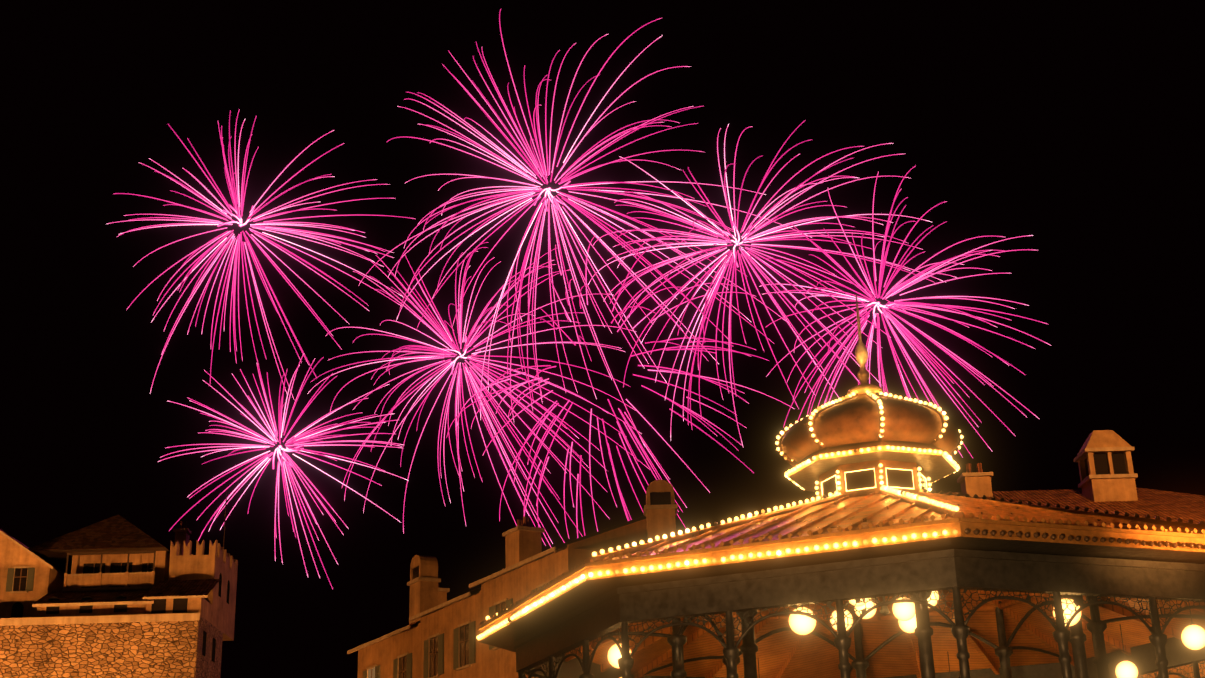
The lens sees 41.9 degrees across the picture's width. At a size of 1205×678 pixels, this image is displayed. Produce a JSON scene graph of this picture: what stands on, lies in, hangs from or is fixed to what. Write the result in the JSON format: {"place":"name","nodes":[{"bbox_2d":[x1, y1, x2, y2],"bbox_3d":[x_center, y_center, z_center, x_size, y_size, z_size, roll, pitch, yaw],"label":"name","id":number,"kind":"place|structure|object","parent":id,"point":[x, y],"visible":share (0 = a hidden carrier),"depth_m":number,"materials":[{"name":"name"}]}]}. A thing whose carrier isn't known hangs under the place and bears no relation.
{"place":"outdoors","nodes":[
{"label":"outdoors","id":0,"kind":"place"},
{"bbox_2d":[0,490,237,677],"bbox_3d":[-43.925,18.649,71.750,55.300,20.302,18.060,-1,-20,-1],"label":"villa on stone wall","id":1,"kind":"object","parent":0,"point":[117,596],"visible":1,"depth_m":66.23,"materials":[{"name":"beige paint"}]},
{"bbox_2d":[107,109,414,398],"bbox_3d":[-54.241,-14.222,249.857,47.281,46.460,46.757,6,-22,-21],"label":"firework","id":2,"kind":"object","parent":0,"point":[235,197],"depth_m":249.66},
{"bbox_2d":[158,353,408,588],"bbox_3d":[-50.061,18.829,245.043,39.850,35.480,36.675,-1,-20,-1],"label":"firework","id":3,"kind":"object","parent":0,"point":[302,438],"depth_m":246.32},
{"bbox_2d":[308,242,649,547],"bbox_3d":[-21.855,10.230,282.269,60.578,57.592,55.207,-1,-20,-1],"label":"firework","id":4,"kind":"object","parent":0,"point":[447,339],"depth_m":281.20},
{"bbox_2d":[347,516,685,677],"bbox_3d":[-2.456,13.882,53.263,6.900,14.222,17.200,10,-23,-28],"label":"building","id":5,"kind":"structure","parent":0,"point":[437,636],"depth_m":51.64,"materials":[{"name":"beige paint"}]},
{"bbox_2d":[358,9,811,445],"bbox_3d":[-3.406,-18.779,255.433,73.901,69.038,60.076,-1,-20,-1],"label":"firework","id":6,"kind":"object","parent":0,"point":[555,205],"depth_m":256.25},
{"bbox_2d":[0,0,1204,677],"label":"sky","id":7,"kind":"structure","parent":0,"point":[1077,127],"materials":[{"name":"black"}]},
{"bbox_2d":[447,235,794,538],"bbox_3d":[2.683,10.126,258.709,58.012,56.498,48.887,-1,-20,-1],"label":"firework","id":8,"kind":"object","parent":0,"point":[618,423],"depth_m":256.70},
{"bbox_2d":[588,121,942,445],"bbox_3d":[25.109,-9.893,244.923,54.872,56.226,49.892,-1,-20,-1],"label":"firework","id":9,"kind":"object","parent":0,"point":[730,259],"depth_m":245.17},
{"bbox_2d":[476,294,1204,677],"bbox_3d":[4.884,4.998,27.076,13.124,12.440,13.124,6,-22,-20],"label":"pavilion","id":10,"kind":"structure","parent":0,"point":[878,560],"depth_m":23.96,"materials":[{"name":"brown wood"}]},
{"bbox_2d":[555,430,1204,677],"bbox_3d":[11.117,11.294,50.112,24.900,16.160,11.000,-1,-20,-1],"label":"house","id":11,"kind":"structure","parent":0,"point":[1103,459],"depth_m":50.38,"materials":[{"name":"paint"}]},
{"bbox_2d":[759,166,1051,457],"bbox_3d":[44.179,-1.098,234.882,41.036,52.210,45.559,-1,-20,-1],"label":"firework","id":12,"kind":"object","parent":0,"point":[897,287],"depth_m":234.47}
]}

